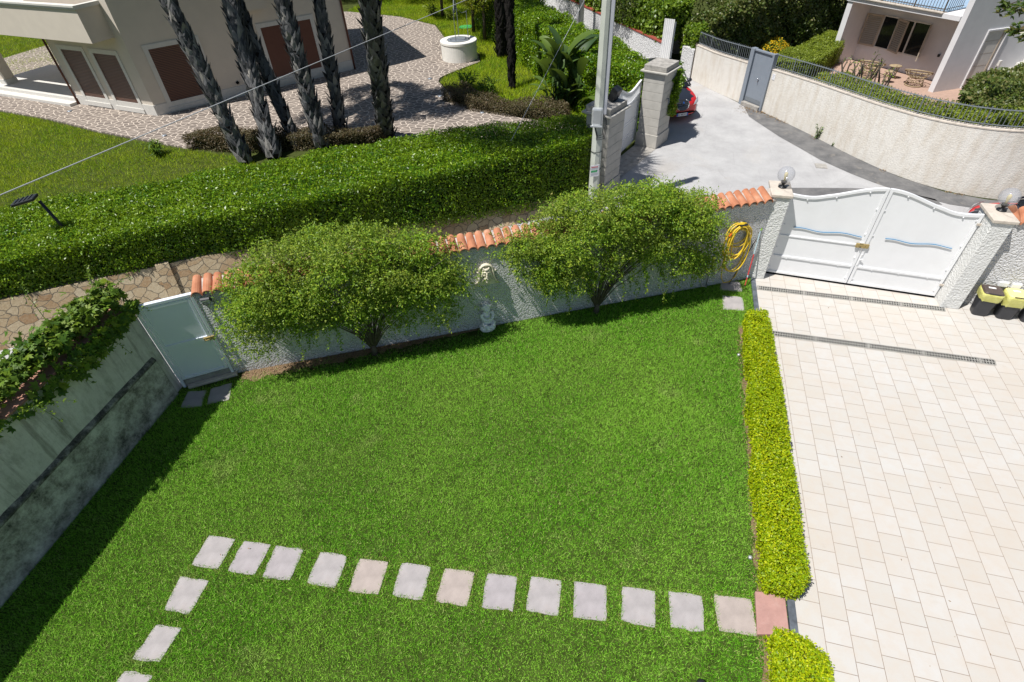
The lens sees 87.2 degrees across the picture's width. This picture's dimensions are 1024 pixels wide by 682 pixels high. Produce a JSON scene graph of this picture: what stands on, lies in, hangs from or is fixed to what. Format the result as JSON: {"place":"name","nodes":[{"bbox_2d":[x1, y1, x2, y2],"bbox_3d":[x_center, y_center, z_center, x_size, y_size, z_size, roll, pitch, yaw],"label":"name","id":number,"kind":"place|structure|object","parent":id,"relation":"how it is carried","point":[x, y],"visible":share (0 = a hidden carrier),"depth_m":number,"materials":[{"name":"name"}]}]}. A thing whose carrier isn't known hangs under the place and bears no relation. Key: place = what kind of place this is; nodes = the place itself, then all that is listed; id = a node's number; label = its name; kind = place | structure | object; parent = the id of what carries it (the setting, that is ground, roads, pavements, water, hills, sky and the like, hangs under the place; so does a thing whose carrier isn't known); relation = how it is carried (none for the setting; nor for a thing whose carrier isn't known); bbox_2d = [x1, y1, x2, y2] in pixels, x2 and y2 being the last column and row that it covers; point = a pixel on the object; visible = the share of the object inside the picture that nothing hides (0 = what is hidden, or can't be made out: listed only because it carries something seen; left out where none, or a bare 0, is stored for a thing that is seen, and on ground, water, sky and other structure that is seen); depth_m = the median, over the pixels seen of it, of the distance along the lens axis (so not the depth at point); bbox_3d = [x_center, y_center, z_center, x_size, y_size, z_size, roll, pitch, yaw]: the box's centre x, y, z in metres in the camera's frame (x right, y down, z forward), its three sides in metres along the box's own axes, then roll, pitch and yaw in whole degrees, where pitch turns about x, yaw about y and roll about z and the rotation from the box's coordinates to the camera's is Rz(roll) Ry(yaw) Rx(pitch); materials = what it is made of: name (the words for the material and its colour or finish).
{"place":"outdoors","nodes":[
{"label":"outdoors","id":0,"kind":"place"},
{"bbox_2d":[0,110,262,212],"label":"lawn","id":1,"kind":"structure","parent":0,"point":[15,124],"depth_m":19.60,"materials":[{"name":"plant"}]},
{"bbox_2d":[0,0,465,195],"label":"overhead cable","id":2,"kind":"object","parent":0,"point":[204,109],"visible":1,"depth_m":11.16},
{"bbox_2d":[0,12,621,166],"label":"patio","id":3,"kind":"structure","parent":0,"point":[413,52],"depth_m":23.52,"materials":[{"name":"stone"}]},
{"bbox_2d":[0,0,355,115],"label":"villa","id":4,"kind":"object","parent":3,"relation":"on","point":[127,55],"visible":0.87,"depth_m":22.58,"materials":[{"name":"paint"}]},
{"bbox_2d":[55,44,112,107],"bbox_3d":[-18.365,-11.346,23.101,1.680,2.430,0.064,15,45,18],"label":"window","id":5,"kind":"structure","parent":4,"relation":"in","point":[75,58],"depth_m":23.03,"materials":[{"name":"wood"}]},
{"bbox_2d":[87,48,145,113],"bbox_3d":[-16.508,-10.846,22.482,1.720,2.430,0.064,15,45,18],"label":"window","id":6,"kind":"structure","parent":4,"relation":"in","point":[108,63],"depth_m":22.41,"materials":[{"name":"wood"}]},
{"bbox_2d":[141,35,208,111],"bbox_3d":[-13.820,-11.243,22.659,2.160,2.550,0.064,-30,49,-27],"label":"window","id":7,"kind":"structure","parent":4,"relation":"in","point":[173,74],"depth_m":22.43,"materials":[{"name":"wood"}]},
{"bbox_2d":[255,14,325,83],"bbox_3d":[-10.092,-13.410,24.789,2.640,2.510,0.064,-30,49,-27],"label":"window","id":8,"kind":"structure","parent":4,"relation":"in","point":[272,40],"depth_m":24.67,"materials":[{"name":"wood"}]},
{"bbox_2d":[238,0,300,149],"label":"palm tree","id":9,"kind":"object","parent":3,"relation":"on","point":[273,91],"visible":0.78,"depth_m":19.12,"materials":[{"name":"plant"}]},
{"bbox_2d":[180,124,392,152],"bbox_3d":[-8.339,-7.500,19.819,7.782,0.926,1.408,0,42,3],"label":"hedge","id":10,"kind":"object","parent":3,"relation":"on","point":[210,138],"visible":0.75,"depth_m":19.71,"materials":[{"name":"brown plant"}]},
{"bbox_2d":[271,0,330,148],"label":"palm tree","id":11,"kind":"object","parent":3,"relation":"on","point":[308,98],"visible":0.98,"depth_m":18.44,"materials":[{"name":"plant"}]},
{"bbox_2d":[312,0,350,132],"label":"palm tree","id":12,"kind":"object","parent":3,"relation":"on","point":[325,38],"visible":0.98,"depth_m":19.15,"materials":[{"name":"plant"}]},
{"bbox_2d":[355,0,397,137],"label":"palm tree","id":13,"kind":"object","parent":3,"relation":"on","point":[370,22],"visible":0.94,"depth_m":17.39,"materials":[{"name":"plant"}]},
{"bbox_2d":[440,0,477,63],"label":"well","id":14,"kind":"object","parent":3,"relation":"on","point":[457,49],"visible":1,"depth_m":26.84,"materials":[{"name":"stone"}]},
{"bbox_2d":[439,80,571,121],"bbox_3d":[-0.368,-9.615,21.727,6.128,0.910,1.589,22,48,25],"label":"hedge","id":15,"kind":"object","parent":3,"relation":"on","point":[478,101],"visible":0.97,"depth_m":21.52,"materials":[{"name":"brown plant"}]},
{"bbox_2d":[0,278,788,681],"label":"lawn ground","id":16,"kind":"structure","parent":0,"point":[506,531],"depth_m":8.53,"materials":[{"name":"plant"}]},
{"bbox_2d":[116,671,152,681],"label":"stepping stone","id":17,"kind":"object","parent":16,"relation":"on","point":[134,678],"visible":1,"depth_m":7.00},
{"bbox_2d":[133,624,181,661],"bbox_3d":[-4.825,4.124,7.329,0.410,0.054,0.491,8,43,12],"label":"stepping stone","id":18,"kind":"object","parent":16,"relation":"on","point":[159,639],"visible":1,"depth_m":7.30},
{"bbox_2d":[164,576,208,613],"bbox_3d":[-4.729,3.693,7.798,0.470,0.054,0.496,4,43,7],"label":"stepping stone","id":19,"kind":"object","parent":16,"relation":"on","point":[187,591],"visible":0.97,"depth_m":7.78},
{"bbox_2d":[181,390,206,407],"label":"stepping stone","id":20,"kind":"object","parent":16,"relation":"on","point":[193,398],"visible":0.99,"depth_m":10.65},
{"bbox_2d":[192,536,234,568],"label":"stepping stone","id":21,"kind":"object","parent":16,"relation":"on","point":[213,548],"visible":1,"depth_m":8.25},
{"bbox_2d":[207,383,231,404],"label":"stepping stone","id":22,"kind":"object","parent":16,"relation":"on","point":[219,393],"visible":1,"depth_m":10.72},
{"bbox_2d":[228,541,269,574],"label":"stepping stone","id":23,"kind":"object","parent":16,"relation":"on","point":[247,559],"visible":1,"depth_m":8.16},
{"bbox_2d":[263,546,303,579],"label":"stepping stone","id":24,"kind":"object","parent":16,"relation":"on","point":[282,562],"visible":1,"depth_m":8.08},
{"bbox_2d":[307,552,346,587],"bbox_3d":[-2.736,3.409,8.006,0.482,0.054,0.516,8,43,12],"label":"stepping stone","id":25,"kind":"object","parent":16,"relation":"on","point":[327,569],"visible":1,"depth_m":7.98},
{"bbox_2d":[205,214,495,363],"bbox_3d":[-3.031,-0.952,10.571,5.418,3.022,1.777,-10,43,-8],"label":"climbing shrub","id":26,"kind":"object","parent":16,"relation":"on","point":[400,292],"visible":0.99,"depth_m":9.93,"materials":[{"name":"green plant"}]},
{"bbox_2d":[348,559,387,594],"bbox_3d":[-2.103,3.470,7.906,0.469,0.054,0.496,4,43,7],"label":"stepping stone","id":27,"kind":"object","parent":16,"relation":"on","point":[368,577],"visible":1,"depth_m":7.88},
{"bbox_2d":[241,325,497,381],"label":"bare soil","id":28,"kind":"structure","parent":16,"relation":"on","point":[291,366],"depth_m":11.35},
{"bbox_2d":[393,563,430,599],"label":"stepping stone","id":29,"kind":"object","parent":16,"relation":"on","point":[410,580],"visible":0.99,"depth_m":7.81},
{"bbox_2d":[114,280,762,681],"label":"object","id":30,"kind":"structure","parent":16,"relation":"on","point":[398,574],"depth_m":7.71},
{"bbox_2d":[436,568,473,606],"bbox_3d":[-0.810,3.551,7.748,0.481,0.054,0.524,8,43,12],"label":"stepping stone","id":31,"kind":"object","parent":16,"relation":"on","point":[454,589],"visible":0.99,"depth_m":7.72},
{"bbox_2d":[204,336,768,678],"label":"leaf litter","id":32,"kind":"object","parent":16,"relation":"on","point":[509,454],"visible":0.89,"depth_m":11.11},
{"bbox_2d":[479,302,495,332],"bbox_3d":[-0.541,-0.519,11.694,0.382,0.752,0.391,8,43,12],"label":"garden statue","id":33,"kind":"object","parent":16,"relation":"on","point":[488,323],"visible":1,"depth_m":11.65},
{"bbox_2d":[482,573,516,611],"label":"stepping stone","id":34,"kind":"object","parent":16,"relation":"on","point":[500,591],"visible":1,"depth_m":7.65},
{"bbox_2d":[526,576,560,615],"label":"stepping stone","id":35,"kind":"object","parent":16,"relation":"on","point":[542,596],"visible":1,"depth_m":7.59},
{"bbox_2d":[573,581,606,620],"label":"stepping stone","id":36,"kind":"object","parent":16,"relation":"on","point":[589,600],"visible":1,"depth_m":7.51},
{"bbox_2d":[481,171,735,314],"bbox_3d":[2.004,-1.914,11.328,5.518,3.071,1.696,-11,43,-9],"label":"climbing shrub","id":37,"kind":"object","parent":16,"relation":"on","point":[652,200],"visible":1,"depth_m":10.72,"materials":[{"name":"green plant"}]},
{"bbox_2d":[621,587,655,627],"bbox_3d":[1.750,3.687,7.463,0.485,0.054,0.518,8,43,12],"label":"stepping stone","id":38,"kind":"object","parent":16,"relation":"on","point":[638,605],"visible":1,"depth_m":7.43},
{"bbox_2d":[668,591,703,631],"bbox_3d":[2.385,3.723,7.391,0.481,0.054,0.520,8,43,12],"label":"stepping stone","id":39,"kind":"object","parent":16,"relation":"on","point":[687,611],"visible":0.96,"depth_m":7.37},
{"bbox_2d":[722,295,743,310],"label":"stepping stone","id":40,"kind":"object","parent":16,"relation":"on","point":[733,302],"visible":0.96,"depth_m":12.26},
{"bbox_2d":[714,594,756,635],"bbox_3d":[3.039,3.742,7.334,0.514,0.054,0.490,4,43,8],"label":"stepping stone","id":41,"kind":"object","parent":16,"relation":"on","point":[736,613],"visible":0.98,"depth_m":7.31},
{"bbox_2d":[738,325,771,681],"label":"bare soil","id":42,"kind":"structure","parent":16,"relation":"on","point":[745,386],"depth_m":8.06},
{"bbox_2d":[740,308,812,600],"bbox_3d":[4.467,1.441,9.417,0.706,0.620,6.142,8,43,12],"label":"hedge","id":43,"kind":"object","parent":42,"relation":"on","point":[780,537],"visible":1,"depth_m":8.53,"materials":[{"name":"green plant"}]},
{"bbox_2d":[763,626,834,681],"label":"hedge","id":44,"kind":"object","parent":42,"relation":"on","point":[797,657],"visible":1,"depth_m":6.55,"materials":[{"name":"green plant"}]},
{"bbox_2d":[754,591,788,635],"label":"step slab","id":45,"kind":"structure","parent":16,"relation":"on","point":[770,611],"depth_m":7.27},
{"bbox_2d":[0,22,971,384],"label":"street","id":46,"kind":"structure","parent":0,"point":[714,140],"depth_m":17.88,"materials":[{"name":"asphalt"}]},
{"bbox_2d":[0,191,584,349],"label":"stone wall","id":47,"kind":"structure","parent":46,"relation":"on","point":[161,280],"depth_m":12.54,"materials":[{"name":"stone"}]},
{"bbox_2d":[191,186,776,372],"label":"garden wall","id":48,"kind":"structure","parent":46,"relation":"on","point":[514,299],"depth_m":11.41,"materials":[{"name":"concrete"}]},
{"bbox_2d":[136,292,237,388],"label":"garden gate","id":49,"kind":"structure","parent":48,"relation":"attached to","point":[179,330],"depth_m":10.28,"materials":[{"name":"grey paint"}]},
{"bbox_2d":[475,263,498,285],"bbox_3d":[-0.517,-1.345,10.979,0.498,0.516,0.149,-11,43,-9],"label":"wall mask","id":50,"kind":"object","parent":48,"relation":"attached to","point":[489,273],"depth_m":10.96,"materials":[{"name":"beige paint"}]},
{"bbox_3d":[5.048,-2.514,11.773,0.215,0.125,0.191,8,43,12],"label":"hose bracket","id":51,"kind":"object","parent":48,"relation":"attached to","visible":0},
{"bbox_2d":[712,222,752,282],"bbox_3d":[4.973,-1.965,12.208,0.882,1.615,0.118,-11,43,-9],"label":"garden hose","id":52,"kind":"object","parent":51,"relation":"hanging from","point":[748,230],"visible":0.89,"depth_m":12.05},
{"bbox_2d":[588,0,615,208],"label":"utility pole","id":53,"kind":"object","parent":46,"relation":"on","point":[599,110],"visible":0.93,"depth_m":13.40,"materials":[{"name":"metal"}]},
{"bbox_2d":[582,98,630,194],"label":"gate pillar","id":54,"kind":"structure","parent":46,"relation":"on","point":[611,147],"depth_m":15.22,"materials":[{"name":"grey stone"}]},
{"bbox_2d":[619,144,654,177],"bbox_3d":[3.729,-5.867,17.855,0.779,0.001,3.353,24,48,26],"label":"paved threshold","id":55,"kind":"object","parent":46,"relation":"on","point":[633,156],"visible":0.6,"depth_m":18.23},
{"bbox_2d":[619,79,641,151],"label":"sliding gate","id":56,"kind":"structure","parent":55,"relation":"on","point":[632,96],"depth_m":18.09,"materials":[{"name":"metal"}]},
{"bbox_2d":[635,57,681,148],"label":"gate pillar","id":57,"kind":"structure","parent":46,"relation":"on","point":[658,84],"depth_m":17.87,"materials":[{"name":"grey stone"}]},
{"bbox_2d":[667,61,685,116],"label":"ivy","id":58,"kind":"object","parent":57,"relation":"attached to","point":[678,82],"visible":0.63,"depth_m":17.94,"materials":[{"name":"green plant"}]},
{"bbox_2d":[660,18,676,58],"bbox_3d":[6.942,-13.200,24.129,0.553,2.200,0.089,23,48,26],"label":"ribbed panel","id":59,"kind":"object","parent":46,"relation":"on","point":[667,39],"visible":0.66,"depth_m":23.89,"materials":[{"name":"grey metal"}]},
{"bbox_2d":[645,58,697,116],"bbox_3d":[5.898,-10.068,21.237,2.000,1.526,3.946,-11,43,-9],"label":"parked car","id":60,"kind":"object","parent":46,"relation":"on","point":[687,103],"visible":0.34,"depth_m":20.12,"materials":[{"name":"red paint"}]},
{"bbox_2d":[750,180,793,278],"bbox_3d":[5.897,-2.521,12.432,0.440,2.189,0.700,8,43,12],"label":"gate post","id":61,"kind":"object","parent":46,"relation":"on","point":[783,197],"visible":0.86,"depth_m":11.98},
{"bbox_2d":[792,188,941,204],"bbox_3d":[9.995,-4.315,15.819,4.539,0.001,0.834,5,43,8],"label":"asphalt patch","id":62,"kind":"object","parent":46,"relation":"on","point":[813,191],"visible":0.36,"depth_m":16.02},
{"bbox_2d":[744,107,1017,207],"bbox_3d":[11.570,-5.860,17.437,2.808,0.001,11.450,-28,48,-25],"label":"asphalt strip","id":63,"kind":"object","parent":46,"relation":"on","point":[824,151],"visible":0.9,"depth_m":17.23,"materials":[{"name":"asphalt"}]},
{"bbox_2d":[967,196,1023,213],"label":"parked car","id":64,"kind":"object","parent":46,"relation":"on","point":[976,209],"visible":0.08,"depth_m":13.40,"materials":[{"name":"red paint"}]},
{"bbox_2d":[0,0,1016,340],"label":"ground","id":65,"kind":"structure","parent":0,"point":[262,158],"depth_m":19.80,"materials":[{"name":"plant"}]},
{"bbox_2d":[0,35,56,72],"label":"lawn","id":66,"kind":"structure","parent":65,"relation":"on","point":[16,47],"depth_m":32.91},
{"bbox_2d":[10,193,68,232],"bbox_3d":[-10.386,-2.107,12.462,0.660,2.690,0.270,-11,43,-9],"label":"garden lamp","id":67,"kind":"object","parent":65,"relation":"on","point":[24,200],"visible":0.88,"depth_m":11.61,"materials":[{"name":"black plastic"}]},
{"bbox_2d":[0,305,182,606],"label":"boundary wall","id":68,"kind":"structure","parent":65,"relation":"on","point":[55,472],"depth_m":8.62,"materials":[{"name":"concrete"}]},
{"bbox_2d":[0,264,151,437],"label":"creeper","id":69,"kind":"object","parent":68,"relation":"on","point":[34,353],"visible":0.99,"depth_m":8.48,"materials":[{"name":"green plant"}]},
{"bbox_2d":[138,138,164,157],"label":"grass clump","id":70,"kind":"object","parent":65,"relation":"on","point":[155,148],"visible":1,"depth_m":19.61,"materials":[{"name":"green plant"}]},
{"bbox_2d":[158,0,252,163],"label":"palm tree","id":71,"kind":"object","parent":65,"relation":"on","point":[207,82],"visible":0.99,"depth_m":17.60,"materials":[{"name":"plant"}]},
{"bbox_2d":[220,0,281,158],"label":"palm tree","id":72,"kind":"object","parent":65,"relation":"on","point":[270,145],"visible":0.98,"depth_m":18.40,"materials":[{"name":"plant"}]},
{"bbox_2d":[0,113,592,298],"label":"hedge","id":73,"kind":"object","parent":65,"relation":"on","point":[466,171],"visible":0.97,"depth_m":13.33,"materials":[{"name":"green plant"}]},
{"bbox_2d":[348,0,586,119],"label":"lawn","id":74,"kind":"structure","parent":65,"relation":"on","point":[400,3],"depth_m":28.75,"materials":[{"name":"plant"}]},
{"bbox_2d":[457,0,493,41],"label":"fruit tree","id":75,"kind":"object","parent":65,"relation":"on","point":[482,9],"visible":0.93,"depth_m":28.86,"materials":[{"name":"green plant"}]},
{"bbox_2d":[474,74,499,95],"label":"grass clump","id":76,"kind":"object","parent":65,"relation":"on","point":[490,86],"visible":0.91,"depth_m":23.00,"materials":[{"name":"green plant"}]},
{"bbox_2d":[492,0,507,57],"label":"trunk","id":77,"kind":"object","parent":65,"relation":"on","point":[500,48],"visible":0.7,"depth_m":26.77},
{"bbox_2d":[503,0,516,88],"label":"trunk","id":78,"kind":"object","parent":65,"relation":"on","point":[510,36],"visible":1,"depth_m":22.97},
{"bbox_2d":[474,0,647,137],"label":"hedge","id":79,"kind":"object","parent":65,"relation":"on","point":[533,19],"visible":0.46,"depth_m":23.51,"materials":[{"name":"green plant"}]},
{"bbox_2d":[529,25,616,112],"bbox_3d":[2.229,-10.529,20.961,3.530,2.845,3.051,8,43,12],"label":"banana plant","id":80,"kind":"object","parent":65,"relation":"on","point":[565,56],"visible":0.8,"depth_m":20.77,"materials":[{"name":"green plant"}]},
{"bbox_2d":[545,0,661,58],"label":"street wall","id":81,"kind":"structure","parent":65,"relation":"on","point":[635,39],"depth_m":27.23,"materials":[{"name":"paint"}]},
{"bbox_2d":[568,0,695,42],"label":"ivy hedge","id":82,"kind":"object","parent":81,"relation":"on","point":[652,16],"visible":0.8,"depth_m":24.62,"materials":[{"name":"green plant"}]},
{"bbox_2d":[587,0,646,28],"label":"street tree","id":83,"kind":"object","parent":65,"relation":"on","point":[622,7],"visible":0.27,"depth_m":25.86,"materials":[{"name":"green plant"}]},
{"bbox_2d":[680,45,694,77],"bbox_3d":[7.881,-12.506,24.097,0.233,1.150,0.849,-15,44,-13],"label":"wall stub","id":84,"kind":"object","parent":65,"relation":"on","point":[687,55],"depth_m":23.95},
{"bbox_2d":[678,0,847,61],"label":"hedge","id":85,"kind":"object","parent":65,"relation":"on","point":[757,23],"depth_m":24.59,"materials":[{"name":"green plant"}]},
{"bbox_2d":[679,20,710,54],"bbox_3d":[8.089,-13.375,23.853,0.948,1.587,1.334,-19,45,-18],"label":"ivy","id":86,"kind":"object","parent":85,"relation":"attached to","point":[692,33],"visible":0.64,"depth_m":23.48,"materials":[{"name":"green plant"}]},
{"bbox_2d":[758,35,789,53],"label":"flowering shrub","id":87,"kind":"object","parent":65,"relation":"on","point":[772,46],"visible":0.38,"depth_m":24.94,"materials":[{"name":"yellow plant"}]},
{"bbox_2d":[786,597,798,632],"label":"kerb","id":88,"kind":"structure","parent":65,"relation":"on","point":[792,616],"depth_m":7.25,"materials":[{"name":"stone"}]},
{"bbox_2d":[776,30,844,78],"bbox_3d":[13.840,-12.946,24.401,6.845,1.131,1.992,-32,50,-28],"label":"clipped hedge","id":89,"kind":"object","parent":65,"relation":"on","point":[823,49],"visible":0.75,"depth_m":23.54,"materials":[{"name":"green plant"}]},
{"bbox_2d":[691,44,1023,200],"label":"roadside wall","id":90,"kind":"structure","parent":65,"relation":"on","point":[970,159],"depth_m":16.40,"materials":[{"name":"paint"}]},
{"bbox_2d":[738,47,778,111],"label":"frame","id":91,"kind":"structure","parent":90,"relation":"attached to","point":[761,64],"depth_m":20.57,"materials":[{"name":"grey paint"}]},
{"bbox_2d":[744,51,772,105],"bbox_3d":[9.409,-10.011,20.554,0.109,1.790,0.870,-20,45,-18],"label":"door","id":92,"kind":"structure","parent":91,"relation":"in","point":[762,61],"depth_m":20.55,"materials":[{"name":"grey paint"}]},
{"bbox_2d":[699,32,1023,129],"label":"iron railing","id":93,"kind":"object","parent":90,"relation":"on","point":[924,96],"visible":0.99,"depth_m":16.36,"materials":[{"name":"metal"}]},
{"bbox_2d":[813,70,1023,127],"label":"hedge","id":94,"kind":"object","parent":65,"relation":"on","point":[999,117],"visible":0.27,"depth_m":16.42,"materials":[{"name":"green plant"}]},
{"bbox_2d":[835,0,1023,91],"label":"white house","id":95,"kind":"structure","parent":65,"relation":"on","point":[952,44],"depth_m":21.93,"materials":[{"name":"paint"}]},
{"bbox_2d":[873,15,932,57],"bbox_3d":[16.852,-13.192,23.255,0.049,1.280,2.140,-20,45,-18],"label":"window frame","id":96,"kind":"structure","parent":95,"relation":"in","point":[916,32],"depth_m":23.16,"materials":[{"name":"wood"}]},
{"bbox_2d":[954,62,1023,114],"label":"bush","id":97,"kind":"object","parent":65,"relation":"on","point":[1000,86],"depth_m":17.33,"materials":[{"name":"green plant"}]},
{"bbox_2d":[962,205,1023,311],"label":"side wall","id":98,"kind":"structure","parent":65,"relation":"on","point":[1006,263],"depth_m":11.14,"materials":[{"name":"paint"}]},
{"bbox_2d":[993,0,1023,42],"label":"magnolia tree","id":99,"kind":"object","parent":65,"relation":"on","point":[1005,6],"visible":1,"depth_m":14.95,"materials":[{"name":"green plant"}]},
{"bbox_2d":[755,273,1023,681],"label":"driveway","id":100,"kind":"structure","parent":0,"point":[906,437],"depth_m":8.73,"materials":[{"name":"beige tile"}]},
{"bbox_2d":[757,285,945,311],"bbox_3d":[7.654,-0.981,12.256,3.916,0.012,0.167,8,43,12],"label":"drain grate","id":101,"kind":"object","parent":100,"relation":"on","point":[858,299],"visible":1,"depth_m":12.23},
{"bbox_2d":[772,330,996,365],"bbox_3d":[7.464,0.116,11.058,4.306,0.012,0.172,8,43,12],"label":"drain grate","id":102,"kind":"object","parent":100,"relation":"on","point":[888,348],"visible":0.92,"depth_m":11.01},
{"bbox_2d":[934,203,1019,308],"bbox_3d":[9.697,-1.740,11.372,0.440,2.189,0.720,8,43,12],"label":"gate post","id":103,"kind":"object","parent":100,"relation":"on","point":[985,242],"visible":0.83,"depth_m":11.04,"materials":[{"name":"paint"}]},
{"bbox_2d":[766,187,983,297],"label":"driveway gate","id":104,"kind":"structure","parent":103,"relation":"attached to","point":[912,244],"depth_m":11.80,"materials":[{"name":"metal"}]},
{"bbox_2d":[970,284,1004,315],"bbox_3d":[10.152,-0.858,11.526,0.400,0.624,0.375,13,44,16],"label":"waste bin","id":105,"kind":"object","parent":100,"relation":"on","point":[988,298],"visible":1,"depth_m":11.39,"materials":[{"name":"grey plastic"}]},
{"bbox_2d":[993,288,1023,319],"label":"waste bin","id":106,"kind":"object","parent":100,"relation":"on","point":[1010,305],"visible":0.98,"depth_m":11.29,"materials":[{"name":"yellow plastic"}]},
{"bbox_2d":[826,60,961,108],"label":"terrace","id":107,"kind":"structure","parent":0,"point":[899,81],"depth_m":22.62,"materials":[{"name":"tile"}]},
{"bbox_2d":[841,51,897,89],"bbox_3d":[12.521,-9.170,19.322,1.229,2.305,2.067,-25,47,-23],"label":"patio furniture","id":108,"kind":"object","parent":107,"relation":"on","point":[880,64],"visible":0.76,"depth_m":18.94,"materials":[{"name":"brown wicker"}]},
{"bbox_2d":[904,69,933,87],"bbox_3d":[16.793,-10.985,22.273,1.046,0.701,1.003,8,43,12],"label":"cane chair","id":109,"kind":"object","parent":107,"relation":"on","point":[919,77],"visible":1,"depth_m":22.22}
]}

